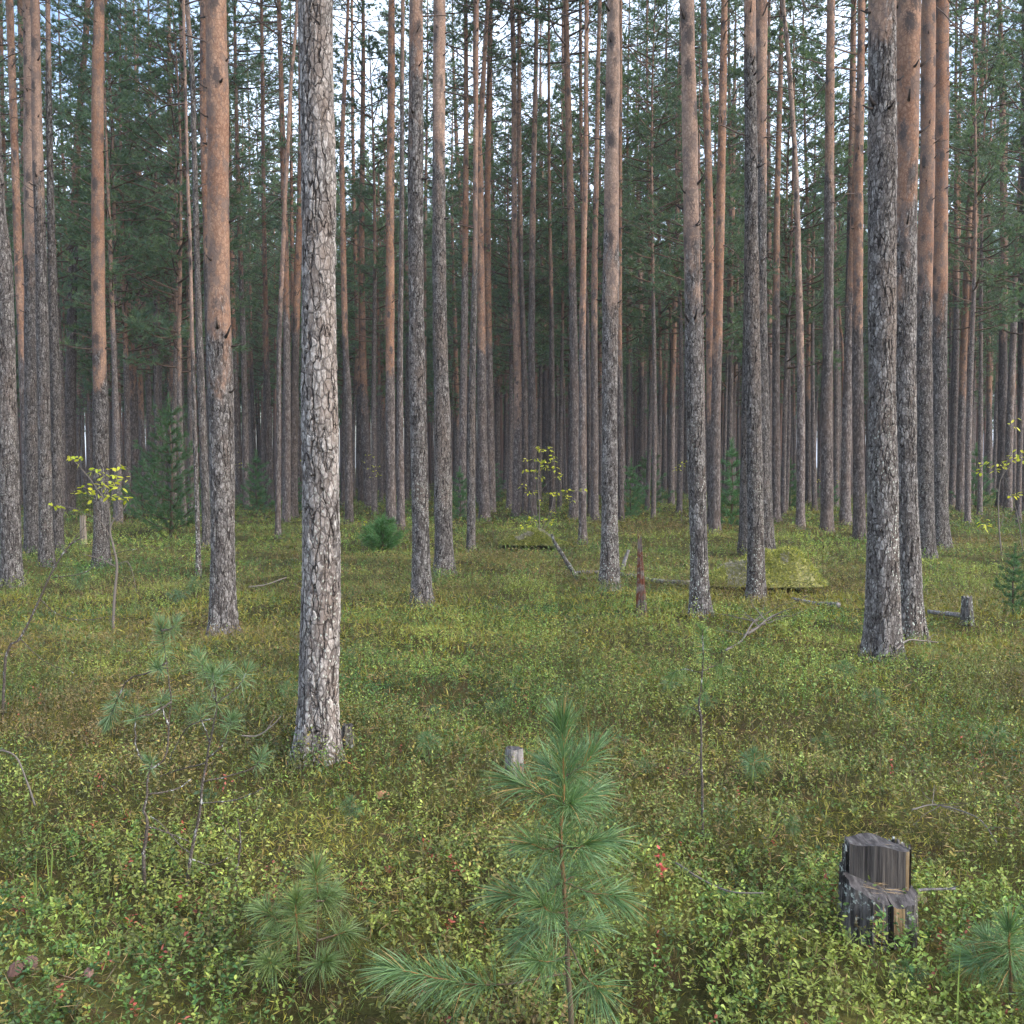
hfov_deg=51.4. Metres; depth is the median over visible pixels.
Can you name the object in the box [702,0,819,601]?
pine tree
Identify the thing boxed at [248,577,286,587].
fallen branch
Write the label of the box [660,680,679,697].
pine seedling
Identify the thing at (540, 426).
pine tree
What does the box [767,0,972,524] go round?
pine tree
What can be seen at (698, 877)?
fallen branch
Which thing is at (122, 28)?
pine tree
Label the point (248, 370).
pine tree
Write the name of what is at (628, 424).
pine tree
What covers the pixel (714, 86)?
pine tree
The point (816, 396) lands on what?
pine tree
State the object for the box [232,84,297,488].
pine tree
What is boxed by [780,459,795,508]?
young pine
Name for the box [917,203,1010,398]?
pine tree
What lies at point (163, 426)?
pine tree
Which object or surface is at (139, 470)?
young pine
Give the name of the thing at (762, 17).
pine tree
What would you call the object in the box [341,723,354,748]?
tree stump
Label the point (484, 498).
pine tree
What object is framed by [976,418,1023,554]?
leafy sapling
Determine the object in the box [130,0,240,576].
pine tree
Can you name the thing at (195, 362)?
pine tree
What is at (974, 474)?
young pine
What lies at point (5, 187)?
pine tree
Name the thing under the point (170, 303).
pine tree
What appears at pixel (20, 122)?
pine tree
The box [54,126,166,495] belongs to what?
pine tree
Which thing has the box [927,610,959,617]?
fallen log
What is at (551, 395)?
pine tree
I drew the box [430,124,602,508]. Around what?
pine tree
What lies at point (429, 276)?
forest
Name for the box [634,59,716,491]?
pine tree
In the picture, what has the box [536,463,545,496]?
young pine
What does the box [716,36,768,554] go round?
pine tree
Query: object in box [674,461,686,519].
leafy sapling
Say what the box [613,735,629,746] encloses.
pine seedling
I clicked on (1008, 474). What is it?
pine tree
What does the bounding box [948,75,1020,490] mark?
pine tree
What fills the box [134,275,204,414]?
pine tree
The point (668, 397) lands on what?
pine tree
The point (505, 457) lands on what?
pine tree
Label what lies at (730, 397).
pine tree
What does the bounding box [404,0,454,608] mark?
pine tree
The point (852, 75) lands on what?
pine tree
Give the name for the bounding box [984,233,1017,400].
pine tree
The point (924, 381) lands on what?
pine tree
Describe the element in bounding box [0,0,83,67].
pine tree
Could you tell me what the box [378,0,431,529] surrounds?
pine tree
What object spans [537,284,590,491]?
pine tree
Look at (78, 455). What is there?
pine tree
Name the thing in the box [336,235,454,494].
pine tree
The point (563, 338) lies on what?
pine tree
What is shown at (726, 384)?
pine tree
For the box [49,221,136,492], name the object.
pine tree
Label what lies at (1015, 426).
pine tree
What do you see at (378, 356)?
pine tree
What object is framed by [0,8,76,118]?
pine tree
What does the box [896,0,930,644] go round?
pine tree
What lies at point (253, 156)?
pine tree
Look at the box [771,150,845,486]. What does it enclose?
pine tree
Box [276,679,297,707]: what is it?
pine seedling
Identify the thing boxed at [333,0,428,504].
pine tree
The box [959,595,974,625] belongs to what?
tree stump
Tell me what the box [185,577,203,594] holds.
pine seedling
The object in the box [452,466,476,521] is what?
young pine
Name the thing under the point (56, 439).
pine tree
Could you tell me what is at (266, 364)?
pine tree
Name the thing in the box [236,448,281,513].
young pine
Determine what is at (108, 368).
pine tree
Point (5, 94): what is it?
pine tree
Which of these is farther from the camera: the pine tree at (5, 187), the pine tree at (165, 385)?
the pine tree at (165, 385)
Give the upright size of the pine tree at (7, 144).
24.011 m
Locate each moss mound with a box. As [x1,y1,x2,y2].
[498,527,568,545]
[709,544,829,587]
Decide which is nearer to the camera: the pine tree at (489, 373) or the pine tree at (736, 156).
the pine tree at (489, 373)
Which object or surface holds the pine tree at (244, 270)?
on the ground
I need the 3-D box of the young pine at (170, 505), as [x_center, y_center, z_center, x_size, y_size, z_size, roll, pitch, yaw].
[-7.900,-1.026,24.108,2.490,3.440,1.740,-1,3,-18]
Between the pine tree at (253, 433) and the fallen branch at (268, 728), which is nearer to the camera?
the fallen branch at (268, 728)
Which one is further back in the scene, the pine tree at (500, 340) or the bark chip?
the pine tree at (500, 340)
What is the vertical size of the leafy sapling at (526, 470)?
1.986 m
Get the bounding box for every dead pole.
[551,534,579,579]
[620,550,629,569]
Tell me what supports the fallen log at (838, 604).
on the ground
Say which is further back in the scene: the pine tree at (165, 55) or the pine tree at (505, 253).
the pine tree at (505, 253)
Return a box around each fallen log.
[570,570,689,584]
[791,598,840,607]
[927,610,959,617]
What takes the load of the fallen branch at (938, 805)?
on the ground
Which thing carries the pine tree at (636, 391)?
on the ground
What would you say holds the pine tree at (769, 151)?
on the ground
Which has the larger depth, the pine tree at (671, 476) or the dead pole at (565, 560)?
the pine tree at (671, 476)
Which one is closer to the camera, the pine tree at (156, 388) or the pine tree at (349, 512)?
the pine tree at (349, 512)
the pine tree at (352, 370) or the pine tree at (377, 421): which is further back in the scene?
the pine tree at (377, 421)
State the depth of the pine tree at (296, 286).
32.83 m
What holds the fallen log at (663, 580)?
on the ground
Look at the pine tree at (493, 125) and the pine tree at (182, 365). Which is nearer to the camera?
the pine tree at (493, 125)
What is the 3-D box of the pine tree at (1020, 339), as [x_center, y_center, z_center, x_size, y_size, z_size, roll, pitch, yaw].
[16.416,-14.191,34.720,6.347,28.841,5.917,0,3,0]
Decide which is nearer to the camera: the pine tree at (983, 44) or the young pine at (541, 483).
the pine tree at (983, 44)
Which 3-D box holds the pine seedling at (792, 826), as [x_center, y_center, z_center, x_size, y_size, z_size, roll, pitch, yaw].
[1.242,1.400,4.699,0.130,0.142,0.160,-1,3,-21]
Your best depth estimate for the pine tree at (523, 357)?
34.22 m
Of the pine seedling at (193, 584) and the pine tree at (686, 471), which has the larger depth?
the pine tree at (686, 471)
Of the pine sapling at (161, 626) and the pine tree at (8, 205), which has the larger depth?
the pine tree at (8, 205)
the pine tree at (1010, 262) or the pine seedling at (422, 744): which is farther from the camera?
the pine tree at (1010, 262)
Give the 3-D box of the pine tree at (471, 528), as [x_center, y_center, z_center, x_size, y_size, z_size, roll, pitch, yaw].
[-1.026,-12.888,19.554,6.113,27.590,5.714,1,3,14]
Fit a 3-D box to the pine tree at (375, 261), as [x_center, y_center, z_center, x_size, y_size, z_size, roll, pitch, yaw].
[-4.537,-8.025,35.727,5.524,16.380,5.318,0,3,0]
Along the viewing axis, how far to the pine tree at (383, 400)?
56.80 m
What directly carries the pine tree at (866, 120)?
on the ground
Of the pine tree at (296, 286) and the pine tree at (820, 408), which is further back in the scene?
the pine tree at (820, 408)
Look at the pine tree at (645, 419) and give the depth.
66.17 m
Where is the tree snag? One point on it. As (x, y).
(640, 592)
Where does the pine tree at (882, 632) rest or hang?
on the ground
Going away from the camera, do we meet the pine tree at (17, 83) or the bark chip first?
the bark chip
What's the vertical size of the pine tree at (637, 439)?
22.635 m
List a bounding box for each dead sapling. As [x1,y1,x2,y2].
[1,522,134,724]
[220,808,257,889]
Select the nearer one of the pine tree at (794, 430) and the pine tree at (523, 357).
the pine tree at (523, 357)
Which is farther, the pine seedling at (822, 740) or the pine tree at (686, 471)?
the pine tree at (686, 471)
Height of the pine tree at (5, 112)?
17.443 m
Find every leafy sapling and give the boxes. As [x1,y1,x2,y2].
[48,455,136,633]
[364,454,381,509]
[518,446,586,529]
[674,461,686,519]
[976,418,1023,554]
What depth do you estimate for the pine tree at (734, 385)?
55.23 m
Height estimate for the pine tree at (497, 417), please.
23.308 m
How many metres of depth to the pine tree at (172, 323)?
33.09 m
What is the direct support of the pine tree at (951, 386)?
on the ground
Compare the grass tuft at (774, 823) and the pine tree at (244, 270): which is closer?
the grass tuft at (774, 823)
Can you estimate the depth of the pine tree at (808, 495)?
45.01 m
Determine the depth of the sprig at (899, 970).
3.33 m
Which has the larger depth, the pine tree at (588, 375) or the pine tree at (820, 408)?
the pine tree at (820, 408)
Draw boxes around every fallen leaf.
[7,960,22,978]
[22,955,37,972]
[84,967,93,977]
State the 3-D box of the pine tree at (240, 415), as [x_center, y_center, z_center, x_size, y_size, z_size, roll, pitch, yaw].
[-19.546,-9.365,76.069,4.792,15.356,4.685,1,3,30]
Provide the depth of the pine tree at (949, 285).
48.88 m
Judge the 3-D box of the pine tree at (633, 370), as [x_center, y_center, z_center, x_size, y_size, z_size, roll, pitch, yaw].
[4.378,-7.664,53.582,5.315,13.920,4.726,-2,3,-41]
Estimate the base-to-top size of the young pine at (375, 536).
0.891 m
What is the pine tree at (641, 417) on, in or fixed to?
on the ground
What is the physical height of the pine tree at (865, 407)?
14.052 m
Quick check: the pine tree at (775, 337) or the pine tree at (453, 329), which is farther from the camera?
the pine tree at (453, 329)
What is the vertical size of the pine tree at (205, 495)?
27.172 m
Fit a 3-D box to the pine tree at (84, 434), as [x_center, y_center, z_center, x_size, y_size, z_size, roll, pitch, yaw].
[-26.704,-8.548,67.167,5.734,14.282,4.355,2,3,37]
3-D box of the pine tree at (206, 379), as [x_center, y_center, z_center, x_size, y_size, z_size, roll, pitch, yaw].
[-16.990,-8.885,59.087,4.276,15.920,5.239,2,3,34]
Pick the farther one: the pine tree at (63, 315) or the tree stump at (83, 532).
the pine tree at (63, 315)
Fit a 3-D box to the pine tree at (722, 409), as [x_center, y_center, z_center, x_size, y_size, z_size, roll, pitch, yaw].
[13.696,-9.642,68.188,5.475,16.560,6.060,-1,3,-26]
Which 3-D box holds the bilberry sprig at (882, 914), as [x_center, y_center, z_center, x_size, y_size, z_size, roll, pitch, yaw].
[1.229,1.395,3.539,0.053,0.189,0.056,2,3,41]
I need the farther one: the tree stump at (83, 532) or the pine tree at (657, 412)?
the pine tree at (657, 412)
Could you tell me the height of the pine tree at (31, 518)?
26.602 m
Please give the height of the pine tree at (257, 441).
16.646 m
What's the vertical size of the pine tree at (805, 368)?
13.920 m
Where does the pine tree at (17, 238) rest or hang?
on the ground
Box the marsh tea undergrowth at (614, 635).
[0,491,1023,1023]
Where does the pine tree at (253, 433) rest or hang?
on the ground
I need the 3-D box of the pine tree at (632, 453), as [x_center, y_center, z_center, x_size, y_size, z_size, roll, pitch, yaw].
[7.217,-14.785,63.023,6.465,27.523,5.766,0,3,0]
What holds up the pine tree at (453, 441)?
on the ground
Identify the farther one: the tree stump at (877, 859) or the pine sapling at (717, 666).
the pine sapling at (717, 666)
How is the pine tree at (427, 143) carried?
on the ground
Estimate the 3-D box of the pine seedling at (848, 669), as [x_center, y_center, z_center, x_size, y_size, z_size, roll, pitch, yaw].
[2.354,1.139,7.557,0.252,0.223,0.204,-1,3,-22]
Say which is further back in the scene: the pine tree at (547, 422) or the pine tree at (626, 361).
the pine tree at (547, 422)
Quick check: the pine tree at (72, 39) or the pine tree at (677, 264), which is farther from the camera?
the pine tree at (72, 39)
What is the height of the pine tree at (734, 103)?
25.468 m
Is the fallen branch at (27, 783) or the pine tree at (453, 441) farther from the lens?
the pine tree at (453, 441)
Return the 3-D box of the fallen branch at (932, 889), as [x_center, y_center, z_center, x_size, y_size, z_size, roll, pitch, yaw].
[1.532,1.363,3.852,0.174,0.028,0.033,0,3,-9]
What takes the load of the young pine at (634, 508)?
on the ground
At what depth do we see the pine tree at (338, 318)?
54.61 m
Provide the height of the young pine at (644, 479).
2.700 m
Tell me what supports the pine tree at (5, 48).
on the ground
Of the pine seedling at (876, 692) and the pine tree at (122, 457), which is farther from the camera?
the pine tree at (122, 457)
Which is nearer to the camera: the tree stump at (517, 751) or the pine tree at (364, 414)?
the tree stump at (517, 751)
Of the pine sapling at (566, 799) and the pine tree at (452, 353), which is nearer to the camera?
the pine sapling at (566, 799)
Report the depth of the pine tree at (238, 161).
29.76 m
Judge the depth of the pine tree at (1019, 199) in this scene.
33.04 m
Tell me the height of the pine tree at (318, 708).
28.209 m
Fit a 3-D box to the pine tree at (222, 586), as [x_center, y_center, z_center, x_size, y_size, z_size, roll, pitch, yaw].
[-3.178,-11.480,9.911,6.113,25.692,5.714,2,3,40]
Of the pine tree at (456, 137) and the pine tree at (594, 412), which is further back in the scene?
the pine tree at (456, 137)
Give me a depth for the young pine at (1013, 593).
11.27 m
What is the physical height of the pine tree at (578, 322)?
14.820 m
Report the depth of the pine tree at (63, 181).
31.02 m
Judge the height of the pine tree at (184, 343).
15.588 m
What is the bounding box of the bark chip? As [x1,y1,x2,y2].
[376,790,389,798]
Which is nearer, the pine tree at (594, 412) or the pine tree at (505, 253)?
the pine tree at (594, 412)
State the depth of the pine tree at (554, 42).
45.19 m
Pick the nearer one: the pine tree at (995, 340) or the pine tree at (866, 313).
the pine tree at (995, 340)
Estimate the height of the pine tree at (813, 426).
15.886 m
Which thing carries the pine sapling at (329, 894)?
on the ground
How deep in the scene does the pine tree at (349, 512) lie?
29.19 m
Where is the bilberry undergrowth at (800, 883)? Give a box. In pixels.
[0,489,1023,1023]
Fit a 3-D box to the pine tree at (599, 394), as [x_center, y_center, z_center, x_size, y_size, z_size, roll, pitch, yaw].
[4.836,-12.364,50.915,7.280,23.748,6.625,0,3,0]
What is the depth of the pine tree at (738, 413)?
59.85 m
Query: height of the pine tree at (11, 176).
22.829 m
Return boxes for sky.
[3,0,1021,467]
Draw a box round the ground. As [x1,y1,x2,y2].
[0,468,1023,1023]
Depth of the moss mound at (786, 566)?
13.33 m
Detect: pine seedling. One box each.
[69,565,92,592]
[108,687,134,700]
[164,589,190,601]
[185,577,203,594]
[193,788,216,801]
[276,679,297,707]
[338,793,365,823]
[415,729,443,759]
[425,704,442,715]
[485,701,509,717]
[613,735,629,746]
[632,759,656,777]
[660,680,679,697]
[691,691,718,715]
[736,744,773,789]
[776,812,801,841]
[808,731,837,752]
[827,658,859,682]
[861,687,888,713]
[980,724,1011,754]
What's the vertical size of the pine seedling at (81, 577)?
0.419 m
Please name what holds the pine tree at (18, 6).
on the ground
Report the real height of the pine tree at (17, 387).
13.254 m
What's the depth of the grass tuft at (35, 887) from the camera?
3.94 m
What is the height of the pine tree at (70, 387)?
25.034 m
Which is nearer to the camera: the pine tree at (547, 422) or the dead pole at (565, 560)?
the dead pole at (565, 560)
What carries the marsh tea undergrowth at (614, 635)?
on the ground
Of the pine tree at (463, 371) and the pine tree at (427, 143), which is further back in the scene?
the pine tree at (427, 143)
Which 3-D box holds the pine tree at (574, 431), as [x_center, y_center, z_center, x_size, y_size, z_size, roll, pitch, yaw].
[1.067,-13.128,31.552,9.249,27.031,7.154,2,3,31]
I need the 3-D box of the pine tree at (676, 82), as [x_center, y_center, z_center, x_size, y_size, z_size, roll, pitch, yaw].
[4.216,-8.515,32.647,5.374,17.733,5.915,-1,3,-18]
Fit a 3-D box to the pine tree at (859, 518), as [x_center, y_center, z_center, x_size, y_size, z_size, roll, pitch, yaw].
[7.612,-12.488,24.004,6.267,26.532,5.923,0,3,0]
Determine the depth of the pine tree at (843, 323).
47.35 m
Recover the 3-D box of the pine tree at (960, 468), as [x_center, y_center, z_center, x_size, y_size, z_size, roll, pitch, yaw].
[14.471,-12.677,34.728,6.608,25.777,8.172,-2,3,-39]
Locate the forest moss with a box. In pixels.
[0,586,1023,1023]
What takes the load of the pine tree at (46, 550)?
on the ground
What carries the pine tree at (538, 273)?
on the ground
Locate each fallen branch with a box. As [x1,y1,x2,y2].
[0,749,35,805]
[241,716,280,736]
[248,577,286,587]
[676,862,763,893]
[710,596,806,650]
[747,599,803,635]
[895,634,938,650]
[911,785,1009,842]
[919,885,958,891]
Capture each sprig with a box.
[655,845,667,899]
[874,904,891,956]
[882,955,931,994]
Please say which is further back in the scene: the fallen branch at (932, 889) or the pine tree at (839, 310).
the pine tree at (839, 310)
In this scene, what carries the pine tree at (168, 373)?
on the ground
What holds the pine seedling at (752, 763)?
on the ground
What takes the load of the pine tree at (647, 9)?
on the ground
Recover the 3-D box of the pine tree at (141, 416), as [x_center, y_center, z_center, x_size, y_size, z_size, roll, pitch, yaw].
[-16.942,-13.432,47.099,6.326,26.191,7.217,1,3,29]
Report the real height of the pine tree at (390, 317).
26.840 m
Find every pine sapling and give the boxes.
[95,610,190,890]
[150,645,274,885]
[237,846,371,1003]
[353,689,657,1023]
[663,621,736,838]
[937,898,1023,1023]
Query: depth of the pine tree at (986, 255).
45.64 m
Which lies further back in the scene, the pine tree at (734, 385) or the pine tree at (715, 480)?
the pine tree at (734, 385)
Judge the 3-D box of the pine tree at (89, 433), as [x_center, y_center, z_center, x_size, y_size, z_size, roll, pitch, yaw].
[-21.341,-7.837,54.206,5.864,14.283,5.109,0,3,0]
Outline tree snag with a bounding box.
[635,536,647,617]
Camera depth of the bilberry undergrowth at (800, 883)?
5.12 m
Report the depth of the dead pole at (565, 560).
14.66 m
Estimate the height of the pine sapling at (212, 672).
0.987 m
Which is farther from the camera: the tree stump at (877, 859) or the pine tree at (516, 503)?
the pine tree at (516, 503)
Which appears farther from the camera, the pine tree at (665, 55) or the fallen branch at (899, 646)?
the pine tree at (665, 55)
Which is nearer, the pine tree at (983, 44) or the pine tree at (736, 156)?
the pine tree at (983, 44)
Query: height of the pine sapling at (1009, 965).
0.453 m
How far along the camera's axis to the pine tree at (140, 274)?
55.62 m
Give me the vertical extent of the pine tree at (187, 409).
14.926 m
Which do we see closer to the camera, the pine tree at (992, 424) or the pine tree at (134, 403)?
the pine tree at (134, 403)
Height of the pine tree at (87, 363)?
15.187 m
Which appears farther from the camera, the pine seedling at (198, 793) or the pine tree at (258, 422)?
the pine tree at (258, 422)
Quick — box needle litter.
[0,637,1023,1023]
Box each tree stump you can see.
[79,514,87,544]
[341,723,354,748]
[504,746,523,776]
[835,833,919,951]
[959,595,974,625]
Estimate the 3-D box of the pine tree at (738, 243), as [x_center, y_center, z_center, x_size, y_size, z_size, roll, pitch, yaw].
[5.096,-6.278,30.001,5.101,13.511,4.696,1,3,28]
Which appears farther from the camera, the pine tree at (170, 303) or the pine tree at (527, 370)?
the pine tree at (527, 370)
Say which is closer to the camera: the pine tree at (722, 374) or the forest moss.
the forest moss
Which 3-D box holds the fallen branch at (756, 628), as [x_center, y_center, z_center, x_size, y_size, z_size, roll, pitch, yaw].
[2.467,0.982,10.092,0.498,0.228,1.848,1,3,21]
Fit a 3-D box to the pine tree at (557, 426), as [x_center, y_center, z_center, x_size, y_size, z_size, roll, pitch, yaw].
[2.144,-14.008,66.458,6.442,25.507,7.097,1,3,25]
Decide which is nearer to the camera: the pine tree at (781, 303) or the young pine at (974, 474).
the young pine at (974, 474)
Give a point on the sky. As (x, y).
(969, 19)
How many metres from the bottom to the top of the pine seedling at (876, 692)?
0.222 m
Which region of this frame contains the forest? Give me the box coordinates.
[5,104,1017,487]
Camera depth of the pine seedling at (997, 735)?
5.94 m
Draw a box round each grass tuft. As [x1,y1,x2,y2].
[26,853,36,901]
[45,822,84,894]
[751,797,787,838]
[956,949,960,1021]
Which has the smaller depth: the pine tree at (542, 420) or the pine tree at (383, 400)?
the pine tree at (383, 400)
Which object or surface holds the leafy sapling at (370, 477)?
on the ground
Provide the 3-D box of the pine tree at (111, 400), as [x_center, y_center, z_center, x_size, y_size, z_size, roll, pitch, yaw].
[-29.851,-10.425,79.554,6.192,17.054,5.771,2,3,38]
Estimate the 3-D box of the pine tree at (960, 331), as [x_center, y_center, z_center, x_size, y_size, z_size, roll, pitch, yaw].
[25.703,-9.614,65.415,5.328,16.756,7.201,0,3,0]
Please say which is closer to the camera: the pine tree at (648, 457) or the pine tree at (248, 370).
the pine tree at (648, 457)
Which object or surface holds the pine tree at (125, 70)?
on the ground
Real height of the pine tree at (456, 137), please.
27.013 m
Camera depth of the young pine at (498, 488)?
42.81 m
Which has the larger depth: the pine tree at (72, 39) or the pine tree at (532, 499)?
the pine tree at (72, 39)
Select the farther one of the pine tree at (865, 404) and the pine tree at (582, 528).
the pine tree at (865, 404)
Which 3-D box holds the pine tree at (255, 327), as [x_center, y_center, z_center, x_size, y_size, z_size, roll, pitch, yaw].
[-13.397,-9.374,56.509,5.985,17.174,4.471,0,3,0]
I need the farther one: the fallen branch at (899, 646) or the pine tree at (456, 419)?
the pine tree at (456, 419)
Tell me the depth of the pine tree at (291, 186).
46.01 m
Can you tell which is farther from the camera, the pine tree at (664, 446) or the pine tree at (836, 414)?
the pine tree at (664, 446)
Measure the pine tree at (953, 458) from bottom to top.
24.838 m
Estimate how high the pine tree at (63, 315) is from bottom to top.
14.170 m
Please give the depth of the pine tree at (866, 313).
69.94 m
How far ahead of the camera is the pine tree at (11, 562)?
14.64 m
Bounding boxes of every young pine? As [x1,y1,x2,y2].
[109,393,208,537]
[123,451,165,516]
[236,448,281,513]
[298,477,301,510]
[339,468,340,502]
[356,513,411,551]
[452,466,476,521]
[495,463,505,500]
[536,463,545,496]
[623,457,648,517]
[631,449,674,505]
[721,437,740,526]
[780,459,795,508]
[817,484,839,501]
[948,442,997,507]
[992,542,1023,617]
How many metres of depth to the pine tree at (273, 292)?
49.30 m
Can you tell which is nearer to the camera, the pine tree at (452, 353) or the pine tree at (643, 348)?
the pine tree at (643, 348)
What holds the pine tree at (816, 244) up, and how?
on the ground
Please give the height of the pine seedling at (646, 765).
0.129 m
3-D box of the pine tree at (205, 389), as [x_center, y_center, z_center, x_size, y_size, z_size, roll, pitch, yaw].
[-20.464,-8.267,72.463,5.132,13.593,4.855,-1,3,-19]
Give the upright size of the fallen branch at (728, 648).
0.299 m
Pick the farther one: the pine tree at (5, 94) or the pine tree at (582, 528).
the pine tree at (5, 94)
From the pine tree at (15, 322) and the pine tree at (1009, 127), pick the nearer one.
the pine tree at (15, 322)
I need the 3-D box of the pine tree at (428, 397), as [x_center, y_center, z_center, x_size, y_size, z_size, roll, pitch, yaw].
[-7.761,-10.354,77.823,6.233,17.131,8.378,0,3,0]
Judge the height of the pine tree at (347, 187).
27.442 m
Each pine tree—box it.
[0,0,45,533]
[0,0,63,268]
[0,0,67,504]
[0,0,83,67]
[0,0,238,514]
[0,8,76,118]
[0,8,135,516]
[0,13,26,587]
[0,73,61,329]
[0,85,60,317]
[2,1,66,190]
[3,1,151,497]
[3,41,45,216]
[4,31,200,524]
[4,90,46,237]
[5,0,57,553]
[5,192,21,390]
[6,0,66,553]
[6,43,106,489]
[6,118,46,247]
[7,23,200,517]
[9,234,18,373]
[14,0,174,514]
[15,0,66,567]
[16,184,119,400]
[41,0,201,500]
[43,0,300,520]
[47,200,110,491]
[47,210,151,487]
[47,260,91,418]
[48,0,124,567]
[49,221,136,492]
[51,0,174,508]
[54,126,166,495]
[56,0,257,513]
[56,217,121,495]
[57,249,134,488]
[58,121,233,500]
[60,111,148,487]
[66,0,189,495]
[68,7,181,493]
[69,50,203,506]
[74,40,202,493]
[76,24,294,506]
[76,272,110,488]
[76,360,122,442]
[85,1,178,494]
[85,354,144,484]
[104,0,229,498]
[105,93,250,515]
[106,146,235,498]
[111,87,202,489]
[117,0,253,494]
[120,307,187,485]
[129,200,236,495]
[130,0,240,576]
[133,280,185,485]
[134,274,196,444]
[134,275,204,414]
[141,0,297,502]
[143,217,206,495]
[150,238,236,422]
[152,0,240,432]
[157,237,258,486]
[158,33,286,388]
[160,0,210,546]
[168,0,335,509]
[169,296,240,486]
[184,322,240,432]
[191,55,288,489]
[198,0,242,636]
[226,0,335,503]
[227,0,294,506]
[227,0,384,521]
[229,1,380,500]
[229,18,297,491]
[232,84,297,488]
[234,184,301,440]
[234,200,301,486]
[235,180,342,496]
[235,186,347,404]
[236,242,282,490]
[236,250,301,488]
[237,280,258,483]
[238,297,281,484]
[238,299,281,478]
[249,10,335,517]
[252,0,301,538]
[266,0,430,507]
[274,93,398,488]
[279,138,407,505]
[287,0,345,768]
[292,25,457,513]
[333,0,386,523]
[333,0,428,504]
[335,154,431,502]
[336,70,429,493]
[336,209,404,407]
[336,226,396,498]
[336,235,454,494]
[336,262,403,479]
[336,264,371,487]
[337,246,432,490]
[338,0,472,499]
[365,0,423,521]
[365,0,507,499]
[366,0,570,516]
[369,275,433,485]
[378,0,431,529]
[394,89,560,504]
[395,1,510,443]
[399,84,508,492]
[403,0,472,575]
[403,263,500,488]
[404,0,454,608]
[407,196,433,482]
[427,229,508,496]
[429,0,562,516]
[429,302,476,483]
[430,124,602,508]
[432,0,562,511]
[445,0,504,551]
[445,0,564,500]
[445,100,600,506]
[446,0,530,520]
[449,226,527,488]
[458,160,568,493]
[469,88,560,488]
[469,129,601,501]
[478,0,553,514]
[479,0,680,519]
[481,0,591,513]
[483,79,644,508]
[491,128,601,493]
[491,167,602,495]
[492,0,676,500]
[492,12,578,494]
[493,267,559,407]
[499,80,592,488]
[499,103,649,472]
[501,216,547,483]
[504,0,563,516]
[527,323,597,487]
[537,67,704,505]
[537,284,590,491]
[538,0,699,497]
[539,165,643,480]
[542,11,676,496]
[544,227,601,426]
[545,0,600,544]
[546,0,743,517]
[546,227,647,493]
[546,229,645,489]
[557,2,606,515]
[567,0,633,519]
[574,0,681,494]
[577,0,624,590]
[579,48,791,460]
[583,0,712,502]
[588,22,673,490]
[588,99,725,509]
[590,129,680,489]
[591,0,737,413]
[592,0,646,520]
[593,54,744,512]
[597,257,669,477]
[602,148,663,485]
[622,0,743,505]
[622,131,726,476]
[622,269,669,437]
[632,68,712,489]
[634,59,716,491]
[635,105,801,493]
[635,277,705,491]
[641,0,743,494]
[647,245,743,493]
[647,286,705,487]
[647,346,669,483]
[654,0,799,502]
[665,0,737,526]
[670,17,783,493]
[676,0,713,618]
[683,199,794,447]
[695,0,866,480]
[700,5,801,492]
[700,78,791,489]
[701,0,867,515]
[702,0,744,533]
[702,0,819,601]
[702,190,783,491]
[702,253,743,487]
[704,260,781,487]
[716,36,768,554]
[724,0,808,550]
[725,52,867,510]
[727,60,847,511]
[730,0,866,502]
[734,216,822,495]
[735,0,815,521]
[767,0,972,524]
[768,0,867,515]
[770,0,822,529]
[770,0,867,506]
[771,0,867,395]
[771,135,867,500]
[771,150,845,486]
[772,250,842,393]
[780,249,822,490]
[780,291,844,412]
[781,115,867,498]
[781,229,867,438]
[790,209,868,497]
[799,0,865,532]
[799,54,919,492]
[804,250,867,421]
[812,0,867,539]
[841,339,867,466]
[845,140,998,350]
[848,0,1023,511]
[857,0,907,663]
[864,319,867,480]
[865,0,1021,507]
[866,34,1023,523]
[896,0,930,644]
[916,0,966,558]
[917,0,1023,514]
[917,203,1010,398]
[918,1,1017,450]
[921,0,1021,510]
[932,0,994,550]
[947,0,1007,508]
[947,183,1000,489]
[947,198,1017,495]
[947,238,1011,487]
[947,248,978,390]
[947,318,1016,428]
[948,0,1023,522]
[948,19,1018,495]
[948,69,1023,315]
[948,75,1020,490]
[948,98,1015,490]
[948,313,997,488]
[952,136,1018,499]
[956,0,1021,507]
[975,179,1017,379]
[978,343,1007,465]
[984,35,1020,192]
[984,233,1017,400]
[988,31,1021,78]
[989,0,1021,133]
[996,182,1017,344]
[1008,2,1023,513]
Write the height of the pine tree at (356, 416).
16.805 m
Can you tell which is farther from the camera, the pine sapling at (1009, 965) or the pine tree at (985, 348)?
the pine tree at (985, 348)
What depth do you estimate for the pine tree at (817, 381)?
53.93 m
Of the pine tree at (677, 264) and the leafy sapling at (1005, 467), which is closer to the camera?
the leafy sapling at (1005, 467)
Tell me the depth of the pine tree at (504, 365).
41.41 m
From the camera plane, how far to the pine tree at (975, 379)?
52.61 m
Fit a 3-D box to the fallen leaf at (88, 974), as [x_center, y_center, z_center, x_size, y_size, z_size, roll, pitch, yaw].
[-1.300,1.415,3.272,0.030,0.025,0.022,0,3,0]
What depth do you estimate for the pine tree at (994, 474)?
60.42 m
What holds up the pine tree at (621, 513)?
on the ground
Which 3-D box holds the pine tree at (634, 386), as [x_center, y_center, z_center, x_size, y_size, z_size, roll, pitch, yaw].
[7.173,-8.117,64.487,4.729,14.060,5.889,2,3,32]
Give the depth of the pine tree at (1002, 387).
39.36 m

